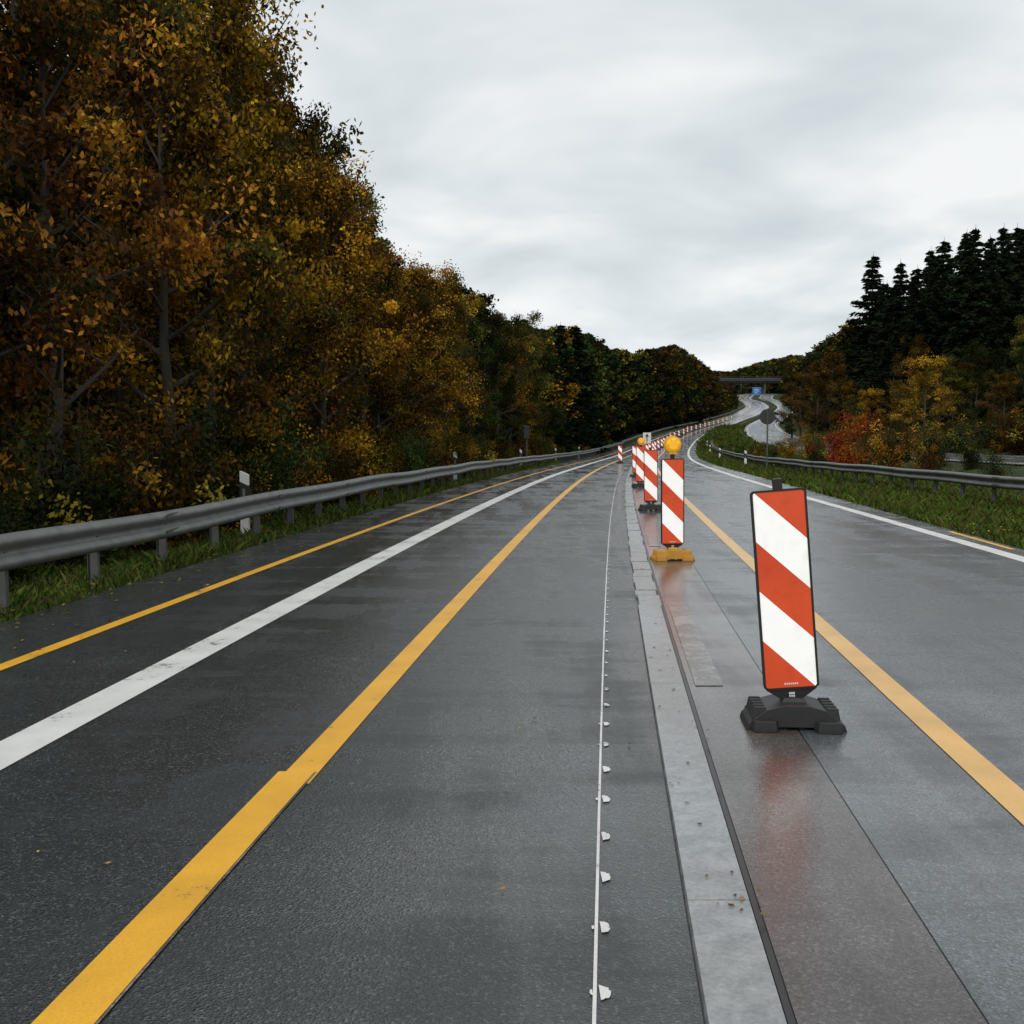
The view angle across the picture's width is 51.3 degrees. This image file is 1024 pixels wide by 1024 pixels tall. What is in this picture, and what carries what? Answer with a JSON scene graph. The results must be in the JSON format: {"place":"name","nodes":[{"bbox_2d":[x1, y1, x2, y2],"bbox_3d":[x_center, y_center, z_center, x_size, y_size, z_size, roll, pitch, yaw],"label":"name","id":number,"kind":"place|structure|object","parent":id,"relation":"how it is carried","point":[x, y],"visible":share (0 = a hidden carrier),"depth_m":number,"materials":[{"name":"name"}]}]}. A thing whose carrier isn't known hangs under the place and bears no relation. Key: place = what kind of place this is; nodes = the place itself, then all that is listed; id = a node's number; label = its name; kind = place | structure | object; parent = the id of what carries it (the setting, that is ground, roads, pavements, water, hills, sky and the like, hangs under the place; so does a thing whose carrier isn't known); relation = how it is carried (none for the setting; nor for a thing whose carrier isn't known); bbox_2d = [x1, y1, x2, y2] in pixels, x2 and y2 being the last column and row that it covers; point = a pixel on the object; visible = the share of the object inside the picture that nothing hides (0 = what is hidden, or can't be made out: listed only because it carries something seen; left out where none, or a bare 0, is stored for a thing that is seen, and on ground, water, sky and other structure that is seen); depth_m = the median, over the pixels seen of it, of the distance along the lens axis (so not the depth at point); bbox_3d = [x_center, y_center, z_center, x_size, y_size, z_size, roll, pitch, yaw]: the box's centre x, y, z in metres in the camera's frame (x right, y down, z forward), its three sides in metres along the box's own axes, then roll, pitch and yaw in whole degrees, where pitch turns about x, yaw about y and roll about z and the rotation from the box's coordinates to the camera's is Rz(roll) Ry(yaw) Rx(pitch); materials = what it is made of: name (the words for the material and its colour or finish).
{"place":"outdoors","nodes":[
{"label":"outdoors","id":0,"kind":"place"},
{"bbox_2d":[0,459,559,623],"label":"verge grass","id":1,"kind":"structure","parent":0,"point":[117,571],"depth_m":13.40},
{"bbox_2d":[0,394,1023,1023],"bbox_3d":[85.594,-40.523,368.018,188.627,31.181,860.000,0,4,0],"label":"motorway road","id":2,"kind":"structure","parent":0,"point":[312,778],"depth_m":4.51,"materials":[{"name":"asphalt"}]},
{"bbox_2d":[631,438,645,487],"bbox_3d":[3.720,-1.429,30.979,0.488,1.468,0.350,0,4,-3],"label":"traffic beacon","id":3,"kind":"object","parent":2,"relation":"on","point":[639,476],"visible":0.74,"depth_m":30.96,"materials":[{"name":"white plastic"}]},
{"bbox_2d":[638,447,660,510],"bbox_3d":[2.740,-0.644,21.009,0.488,1.256,0.350,0,4,0],"label":"traffic beacon","id":4,"kind":"object","parent":2,"relation":"on","point":[650,477],"visible":0.9,"depth_m":20.98,"materials":[{"name":"white plastic"}]},
{"bbox_2d":[650,436,694,560],"bbox_3d":[1.890,-0.158,12.522,0.488,1.468,0.350,0,4,-4],"label":"traffic beacon","id":5,"kind":"object","parent":2,"relation":"on","point":[672,504],"visible":1,"depth_m":12.50,"materials":[{"name":"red plastic"}]},
{"bbox_2d":[740,478,846,734],"bbox_3d":[1.410,0.459,5.328,0.488,1.255,0.350,0,4,5],"label":"traffic beacon","id":6,"kind":"object","parent":2,"relation":"on","point":[784,583],"visible":1,"depth_m":5.31,"materials":[{"name":"plastic"}]},
{"bbox_2d":[0,386,1023,1023],"bbox_3d":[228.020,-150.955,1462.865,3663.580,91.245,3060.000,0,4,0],"label":"ground","id":7,"kind":"structure","parent":0,"point":[956,466],"depth_m":33.13,"materials":[{"name":"green plant"}]},
{"bbox_2d":[0,484,56,583],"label":"roadside shrub","id":8,"kind":"object","parent":7,"relation":"on","point":[11,572],"visible":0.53,"depth_m":12.49,"materials":[{"name":"green plant"}]},
{"bbox_2d":[0,95,64,337],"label":"autumn tree","id":9,"kind":"object","parent":7,"relation":"on","point":[5,317],"visible":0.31,"depth_m":16.97,"materials":[{"name":"brown plant"}]},
{"bbox_2d":[0,0,130,506],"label":"autumn tree","id":10,"kind":"object","parent":7,"relation":"on","point":[20,253],"visible":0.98,"depth_m":13.13,"materials":[{"name":"brown plant"}]},
{"bbox_2d":[0,0,134,465],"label":"autumn tree","id":11,"kind":"object","parent":7,"relation":"on","point":[56,221],"visible":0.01,"depth_m":29.24,"materials":[{"name":"brown plant"}]},
{"bbox_2d":[0,0,221,503],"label":"autumn tree","id":12,"kind":"object","parent":7,"relation":"on","point":[8,195],"visible":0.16,"depth_m":20.76,"materials":[{"name":"brown plant"}]},
{"bbox_2d":[0,398,234,569],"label":"roadside shrub","id":13,"kind":"object","parent":7,"relation":"on","point":[61,514],"visible":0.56,"depth_m":13.94,"materials":[{"name":"green plant"}]},
{"bbox_2d":[0,3,241,479],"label":"autumn tree","id":14,"kind":"object","parent":7,"relation":"on","point":[56,108],"visible":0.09,"depth_m":24.37,"materials":[{"name":"orange plant"}]},
{"bbox_2d":[0,0,286,532],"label":"autumn tree","id":15,"kind":"object","parent":7,"relation":"on","point":[80,187],"visible":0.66,"depth_m":15.15,"materials":[{"name":"brown plant"}]},
{"bbox_2d":[66,383,251,553],"bbox_3d":[-5.433,-0.615,15.926,2.514,2.638,2.753,2,5,26],"label":"roadside shrub","id":16,"kind":"object","parent":7,"relation":"on","point":[145,504],"visible":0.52,"depth_m":15.53,"materials":[{"name":"green plant"}]},
{"bbox_2d":[23,0,302,505],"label":"autumn tree","id":17,"kind":"object","parent":7,"relation":"on","point":[254,265],"visible":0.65,"depth_m":18.86,"materials":[{"name":"brown plant"}]},
{"bbox_2d":[110,397,267,540],"bbox_3d":[-5.400,-0.635,17.593,2.649,2.457,2.783,-1,4,-9],"label":"roadside shrub","id":18,"kind":"object","parent":7,"relation":"on","point":[206,424],"visible":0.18,"depth_m":17.21,"materials":[{"name":"green plant"}]},
{"bbox_2d":[47,0,349,454],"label":"autumn tree","id":19,"kind":"object","parent":7,"relation":"on","point":[330,224],"visible":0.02,"depth_m":28.63,"materials":[{"name":"brown plant"}]},
{"bbox_2d":[53,0,344,486],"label":"autumn tree","id":20,"kind":"object","parent":7,"relation":"on","point":[237,51],"visible":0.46,"depth_m":21.41,"materials":[{"name":"brown plant"}]},
{"bbox_2d":[179,453,271,530],"bbox_3d":[-5.317,-0.360,19.186,2.064,1.634,1.524,0,4,-6],"label":"roadside shrub","id":21,"kind":"object","parent":7,"relation":"on","point":[238,494],"visible":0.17,"depth_m":19.06,"materials":[{"name":"green plant"}]},
{"bbox_2d":[137,87,351,488],"bbox_3d":[-6.477,-4.767,25.487,5.308,10.201,4.890,-2,5,-22],"label":"autumn tree","id":22,"kind":"object","parent":7,"relation":"on","point":[319,321],"visible":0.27,"depth_m":25.42,"materials":[{"name":"yellow plant"}]},
{"bbox_2d":[239,471,249,532],"bbox_3d":[-4.015,-0.010,16.041,0.124,1.215,0.108,0,4,0],"label":"delineator post","id":23,"kind":"object","parent":7,"relation":"on","point":[244,489],"visible":0.55,"depth_m":15.97,"materials":[{"name":"white plastic"}]},
{"bbox_2d":[117,0,380,471],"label":"autumn tree","id":24,"kind":"object","parent":7,"relation":"on","point":[245,88],"visible":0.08,"depth_m":32.40,"materials":[{"name":"yellow plant"}]},
{"bbox_2d":[227,412,339,516],"bbox_3d":[-5.045,-0.961,22.490,3.138,2.380,2.121,1,4,14],"label":"roadside shrub","id":25,"kind":"object","parent":7,"relation":"on","point":[292,454],"visible":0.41,"depth_m":22.56,"materials":[{"name":"green plant"}]},
{"bbox_2d":[251,424,336,513],"bbox_3d":[-5.112,-0.983,24.623,1.993,2.148,2.324,-1,4,-19],"label":"roadside shrub","id":26,"kind":"object","parent":7,"relation":"on","point":[307,480],"visible":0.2,"depth_m":24.42,"materials":[{"name":"green plant"}]},
{"bbox_2d":[202,81,404,464],"bbox_3d":[-8.064,-8.009,38.246,6.570,14.565,7.132,3,5,34],"label":"autumn tree","id":27,"kind":"object","parent":7,"relation":"on","point":[314,119],"visible":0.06,"depth_m":37.62,"materials":[{"name":"green plant"}]},
{"bbox_2d":[221,152,398,472],"bbox_3d":[-5.764,-5.138,31.011,4.890,10.201,5.308,0,4,2],"label":"autumn tree","id":28,"kind":"object","parent":7,"relation":"on","point":[338,392],"visible":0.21,"depth_m":30.82,"materials":[{"name":"yellow plant"}]},
{"bbox_2d":[0,441,623,614],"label":"guard rail","id":29,"kind":"object","parent":7,"relation":"on","point":[90,539],"visible":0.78,"depth_m":12.66,"materials":[{"name":"metal"}]},
{"bbox_2d":[230,143,410,482],"bbox_3d":[-5.159,-4.762,28.427,4.784,9.743,5.197,-1,4,-18],"label":"autumn tree","id":30,"kind":"object","parent":7,"relation":"on","point":[322,188],"visible":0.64,"depth_m":27.74,"materials":[{"name":"yellow plant"}]},
{"bbox_2d":[292,402,385,500],"bbox_3d":[-4.303,-1.471,27.441,2.476,2.764,2.295,1,4,18],"label":"roadside shrub","id":31,"kind":"object","parent":7,"relation":"on","point":[359,445],"visible":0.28,"depth_m":27.20,"materials":[{"name":"green plant"}]},
{"bbox_2d":[256,112,423,450],"bbox_3d":[-7.719,-8.222,41.603,6.562,14.550,7.124,4,6,43],"label":"autumn tree","id":32,"kind":"object","parent":7,"relation":"on","point":[322,145],"visible":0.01,"depth_m":41.07,"materials":[{"name":"green plant"}]},
{"bbox_2d":[308,433,380,504],"bbox_3d":[-4.202,-0.966,26.068,1.995,1.912,1.822,-1,4,-14],"label":"roadside shrub","id":33,"kind":"object","parent":7,"relation":"on","point":[343,466],"visible":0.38,"depth_m":25.82,"materials":[{"name":"green plant"}]},
{"bbox_2d":[264,167,437,473],"bbox_3d":[-5.485,-5.592,33.691,4.890,10.758,5.308,3,5,36],"label":"autumn tree","id":34,"kind":"object","parent":7,"relation":"on","point":[400,344],"visible":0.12,"depth_m":33.56,"materials":[{"name":"yellow plant"}]},
{"bbox_2d":[292,233,431,469],"bbox_3d":[-5.193,-5.034,36.642,5.308,9.177,4.890,1,4,11],"label":"autumn tree","id":35,"kind":"object","parent":7,"relation":"on","point":[387,373],"visible":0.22,"depth_m":37.05,"materials":[{"name":"yellow plant"}]},
{"bbox_2d":[347,423,413,492],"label":"roadside shrub","id":36,"kind":"object","parent":7,"relation":"on","point":[382,449],"visible":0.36,"depth_m":31.10,"materials":[{"name":"green plant"}]},
{"bbox_2d":[341,279,446,471],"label":"autumn tree","id":37,"kind":"object","parent":7,"relation":"on","point":[428,387],"visible":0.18,"depth_m":39.21,"materials":[{"name":"green plant"}]},
{"bbox_2d":[383,422,445,487],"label":"roadside shrub","id":38,"kind":"object","parent":7,"relation":"on","point":[409,458],"visible":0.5,"depth_m":34.27,"materials":[{"name":"green plant"}]},
{"bbox_2d":[354,288,488,441],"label":"autumn tree","id":39,"kind":"object","parent":7,"relation":"on","point":[425,307],"visible":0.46,"depth_m":42.70,"materials":[{"name":"yellow plant"}]},
{"bbox_2d":[388,422,464,483],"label":"roadside shrub","id":40,"kind":"object","parent":7,"relation":"on","point":[442,459],"visible":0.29,"depth_m":36.05,"materials":[{"name":"green plant"}]},
{"bbox_2d":[393,413,459,480],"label":"roadside shrub","id":41,"kind":"object","parent":7,"relation":"on","point":[441,435],"visible":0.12,"depth_m":37.64,"materials":[{"name":"green plant"}]},
{"bbox_2d":[392,283,466,439],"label":"autumn tree","id":42,"kind":"object","parent":7,"relation":"on","point":[453,328],"visible":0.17,"depth_m":48.47,"materials":[{"name":"green plant"}]},
{"bbox_2d":[373,245,486,453],"bbox_3d":[-3.642,-6.059,45.490,5.197,10.148,4.784,-1,4,-7],"label":"autumn tree","id":43,"kind":"object","parent":7,"relation":"on","point":[421,276],"visible":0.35,"depth_m":44.94,"materials":[{"name":"yellow plant"}]},
{"bbox_2d":[403,274,498,444],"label":"autumn tree","id":44,"kind":"object","parent":7,"relation":"on","point":[462,311],"visible":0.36,"depth_m":51.68,"materials":[{"name":"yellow plant"}]},
{"bbox_2d":[432,314,510,448],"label":"autumn tree","id":45,"kind":"object","parent":7,"relation":"on","point":[474,332],"visible":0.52,"depth_m":56.09,"materials":[{"name":"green plant"}]},
{"bbox_2d":[450,302,518,450],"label":"autumn tree","id":46,"kind":"object","parent":7,"relation":"on","point":[483,314],"visible":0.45,"depth_m":60.75,"materials":[{"name":"green plant"}]},
{"bbox_2d":[449,309,533,456],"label":"autumn tree","id":47,"kind":"object","parent":7,"relation":"on","point":[511,382],"visible":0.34,"depth_m":65.91,"materials":[{"name":"green plant"}]},
{"bbox_2d":[476,323,547,455],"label":"autumn tree","id":48,"kind":"object","parent":7,"relation":"on","point":[523,348],"visible":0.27,"depth_m":70.56,"materials":[{"name":"green plant"}]},
{"bbox_2d":[489,321,553,448],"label":"autumn tree","id":49,"kind":"object","parent":7,"relation":"on","point":[533,356],"visible":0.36,"depth_m":75.41,"materials":[{"name":"green plant"}]},
{"bbox_2d":[500,310,556,440],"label":"autumn tree","id":50,"kind":"object","parent":7,"relation":"on","point":[516,319],"visible":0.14,"depth_m":84.71,"materials":[{"name":"green plant"}]},
{"bbox_2d":[520,328,572,440],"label":"autumn tree","id":51,"kind":"object","parent":7,"relation":"on","point":[550,359],"visible":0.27,"depth_m":89.10,"materials":[{"name":"green plant"}]},
{"bbox_2d":[540,330,582,459],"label":"spruce tree","id":52,"kind":"object","parent":7,"relation":"on","point":[562,434],"visible":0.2,"depth_m":99.00,"materials":[{"name":"green plant"}]},
{"bbox_2d":[552,322,598,456],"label":"spruce tree","id":53,"kind":"object","parent":7,"relation":"on","point":[560,341],"visible":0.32,"depth_m":106.80,"materials":[{"name":"green plant"}]},
{"bbox_2d":[568,326,613,453],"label":"spruce tree","id":54,"kind":"object","parent":7,"relation":"on","point":[579,347],"visible":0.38,"depth_m":116.76,"materials":[{"name":"green plant"}]},
{"bbox_2d":[694,423,802,455],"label":"verge grass","id":55,"kind":"structure","parent":7,"relation":"on","point":[731,433],"depth_m":163.65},
{"bbox_2d":[717,376,782,393],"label":"motorway overbridge","id":56,"kind":"object","parent":7,"relation":"on","point":[740,381],"visible":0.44,"depth_m":682.51,"materials":[{"name":"concrete"}]},
{"bbox_2d":[773,373,814,436],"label":"autumn tree","id":57,"kind":"object","parent":7,"relation":"on","point":[786,379],"visible":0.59,"depth_m":188.88,"materials":[{"name":"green plant"}]},
{"bbox_2d":[778,370,826,438],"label":"autumn tree","id":58,"kind":"object","parent":7,"relation":"on","point":[794,392],"visible":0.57,"depth_m":174.01,"materials":[{"name":"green plant"}]},
{"bbox_2d":[784,361,840,435],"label":"autumn tree","id":59,"kind":"object","parent":7,"relation":"on","point":[815,367],"visible":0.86,"depth_m":158.68,"materials":[{"name":"green plant"}]},
{"bbox_2d":[800,433,829,461],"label":"median shrub","id":60,"kind":"object","parent":7,"relation":"on","point":[817,456],"visible":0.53,"depth_m":61.66,"materials":[{"name":"green plant"}]},
{"bbox_2d":[805,351,853,441],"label":"autumn tree","id":61,"kind":"object","parent":7,"relation":"on","point":[829,363],"visible":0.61,"depth_m":166.06,"materials":[{"name":"green plant"}]},
{"bbox_2d":[804,419,859,462],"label":"median shrub","id":62,"kind":"object","parent":7,"relation":"on","point":[830,451],"visible":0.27,"depth_m":55.89,"materials":[{"name":"red plant"}]},
{"bbox_2d":[825,377,861,441],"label":"autumn tree","id":63,"kind":"object","parent":7,"relation":"on","point":[841,389],"visible":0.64,"depth_m":144.31,"materials":[{"name":"plant"}]},
{"bbox_2d":[821,409,897,472],"bbox_3d":[17.015,-3.370,50.890,3.568,3.080,3.322,-3,5,-34],"label":"median shrub","id":64,"kind":"object","parent":7,"relation":"on","point":[849,458],"visible":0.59,"depth_m":50.66,"materials":[{"name":"red plant"}]},
{"bbox_2d":[824,254,895,444],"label":"spruce tree","id":65,"kind":"object","parent":7,"relation":"on","point":[863,333],"visible":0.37,"depth_m":147.99,"materials":[{"name":"green plant"}]},
{"bbox_2d":[711,441,1023,503],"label":"guard rail","id":66,"kind":"object","parent":7,"relation":"on","point":[993,482],"visible":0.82,"depth_m":32.80,"materials":[{"name":"metal"}]},
{"bbox_2d":[848,387,893,436],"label":"autumn tree","id":67,"kind":"object","parent":7,"relation":"on","point":[875,394],"visible":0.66,"depth_m":129.11,"materials":[{"name":"yellow plant"}]},
{"bbox_2d":[846,284,906,437],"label":"spruce tree","id":68,"kind":"object","parent":7,"relation":"on","point":[882,322],"visible":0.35,"depth_m":138.13,"materials":[{"name":"green plant"}]},
{"bbox_2d":[851,419,912,466],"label":"median shrub","id":69,"kind":"object","parent":7,"relation":"on","point":[885,458],"visible":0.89,"depth_m":45.86,"materials":[{"name":"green plant"}]},
{"bbox_2d":[864,260,920,431],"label":"spruce tree","id":70,"kind":"object","parent":7,"relation":"on","point":[899,288],"visible":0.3,"depth_m":136.34,"materials":[{"name":"green plant"}]},
{"bbox_2d":[876,379,923,435],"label":"autumn tree","id":71,"kind":"object","parent":7,"relation":"on","point":[896,387],"visible":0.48,"depth_m":109.06,"materials":[{"name":"yellow plant"}]},
{"bbox_2d":[871,264,947,434],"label":"spruce tree","id":72,"kind":"object","parent":7,"relation":"on","point":[919,318],"visible":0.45,"depth_m":125.11,"materials":[{"name":"green plant"}]},
{"bbox_2d":[886,331,932,425],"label":"autumn tree","id":73,"kind":"object","parent":7,"relation":"on","point":[914,349],"visible":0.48,"depth_m":124.25,"materials":[{"name":"brown plant"}]},
{"bbox_2d":[888,355,961,441],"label":"autumn tree","id":74,"kind":"object","parent":7,"relation":"on","point":[926,364],"visible":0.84,"depth_m":99.98,"materials":[{"name":"yellow plant"}]},
{"bbox_2d":[909,445,952,470],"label":"median shrub","id":75,"kind":"object","parent":7,"relation":"on","point":[926,465],"visible":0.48,"depth_m":37.82,"materials":[{"name":"brown plant"}]},
{"bbox_2d":[890,255,973,425],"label":"spruce tree","id":76,"kind":"object","parent":7,"relation":"on","point":[936,298],"visible":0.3,"depth_m":126.91,"materials":[{"name":"green plant"}]},
{"bbox_2d":[917,355,958,431],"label":"autumn tree","id":77,"kind":"object","parent":7,"relation":"on","point":[928,402],"visible":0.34,"depth_m":121.38,"materials":[{"name":"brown plant"}]},
{"bbox_2d":[909,423,976,467],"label":"median shrub","id":78,"kind":"object","parent":7,"relation":"on","point":[929,443],"visible":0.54,"depth_m":41.88,"materials":[{"name":"green plant"}]},
{"bbox_2d":[922,364,982,432],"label":"autumn tree","id":79,"kind":"object","parent":7,"relation":"on","point":[952,372],"visible":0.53,"depth_m":104.91,"materials":[{"name":"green plant"}]},
{"bbox_2d":[928,420,982,453],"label":"roadside shrub","id":80,"kind":"object","parent":7,"relation":"on","point":[963,436],"visible":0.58,"depth_m":87.54,"materials":[{"name":"green plant"}]},
{"bbox_2d":[917,237,1001,429],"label":"spruce tree","id":81,"kind":"object","parent":7,"relation":"on","point":[965,318],"visible":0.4,"depth_m":124.67,"materials":[{"name":"green plant"}]},
{"bbox_2d":[950,342,994,428],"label":"autumn tree","id":82,"kind":"object","parent":7,"relation":"on","point":[979,351],"visible":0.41,"depth_m":117.13,"materials":[{"name":"green plant"}]},
{"bbox_2d":[938,228,1008,429],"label":"spruce tree","id":83,"kind":"object","parent":7,"relation":"on","point":[980,278],"visible":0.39,"depth_m":124.47,"materials":[{"name":"green plant"}]},
{"bbox_2d":[958,438,992,469],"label":"median shrub","id":84,"kind":"object","parent":7,"relation":"on","point":[970,462],"visible":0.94,"depth_m":37.82,"materials":[{"name":"green plant"}]},
{"bbox_2d":[951,368,1009,430],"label":"autumn tree","id":85,"kind":"object","parent":7,"relation":"on","point":[976,375],"visible":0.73,"depth_m":99.39,"materials":[{"name":"green plant"}]},
{"bbox_2d":[945,411,1023,452],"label":"roadside shrub","id":86,"kind":"object","parent":7,"relation":"on","point":[984,433],"visible":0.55,"depth_m":81.70,"materials":[{"name":"green plant"}]},
{"bbox_2d":[961,354,1020,427],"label":"autumn tree","id":87,"kind":"object","parent":7,"relation":"on","point":[981,360],"visible":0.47,"depth_m":107.16,"materials":[{"name":"green plant"}]},
{"bbox_2d":[975,452,1019,475],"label":"median shrub","id":88,"kind":"object","parent":7,"relation":"on","point":[994,468],"visible":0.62,"depth_m":32.82,"materials":[{"name":"green plant"}]},
{"bbox_2d":[974,370,1023,426],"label":"autumn tree","id":89,"kind":"object","parent":7,"relation":"on","point":[1002,390],"visible":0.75,"depth_m":96.33,"materials":[{"name":"green plant"}]},
{"bbox_2d":[980,248,1021,426],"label":"spruce tree","id":90,"kind":"object","parent":7,"relation":"on","point":[995,295],"visible":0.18,"depth_m":126.55,"materials":[{"name":"green plant"}]},
{"bbox_2d":[982,346,1022,425],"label":"autumn tree","id":91,"kind":"object","parent":7,"relation":"on","point":[1004,353],"visible":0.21,"depth_m":116.79,"materials":[{"name":"brown plant"}]},
{"bbox_2d":[989,406,1023,454],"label":"roadside shrub","id":92,"kind":"object","parent":7,"relation":"on","point":[1018,445],"visible":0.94,"depth_m":75.79,"materials":[{"name":"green plant"}]},
{"bbox_2d":[990,223,1023,424],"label":"spruce tree","id":93,"kind":"object","parent":7,"relation":"on","point":[1008,257],"visible":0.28,"depth_m":129.13,"materials":[{"name":"green plant"}]},
{"bbox_2d":[991,314,1023,414],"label":"autumn tree","id":94,"kind":"object","parent":7,"relation":"on","point":[1019,340],"visible":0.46,"depth_m":106.72,"materials":[{"name":"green plant"}]},
{"bbox_2d":[1000,225,1023,398],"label":"spruce tree","id":95,"kind":"object","parent":7,"relation":"on","point":[1017,234],"visible":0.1,"depth_m":131.38,"materials":[{"name":"green plant"}]},
{"bbox_2d":[0,0,1023,371],"label":"sky","id":96,"kind":"structure","parent":0,"point":[717,181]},
{"bbox_2d":[697,452,1023,548],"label":"verge grass","id":97,"kind":"structure","parent":0,"point":[949,507],"depth_m":26.79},
{"bbox_2d":[744,393,1023,464],"bbox_3d":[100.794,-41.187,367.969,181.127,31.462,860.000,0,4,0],"label":"opposite carriageway road","id":98,"kind":"structure","parent":0,"point":[757,430],"depth_m":200.70,"materials":[{"name":"asphalt"}]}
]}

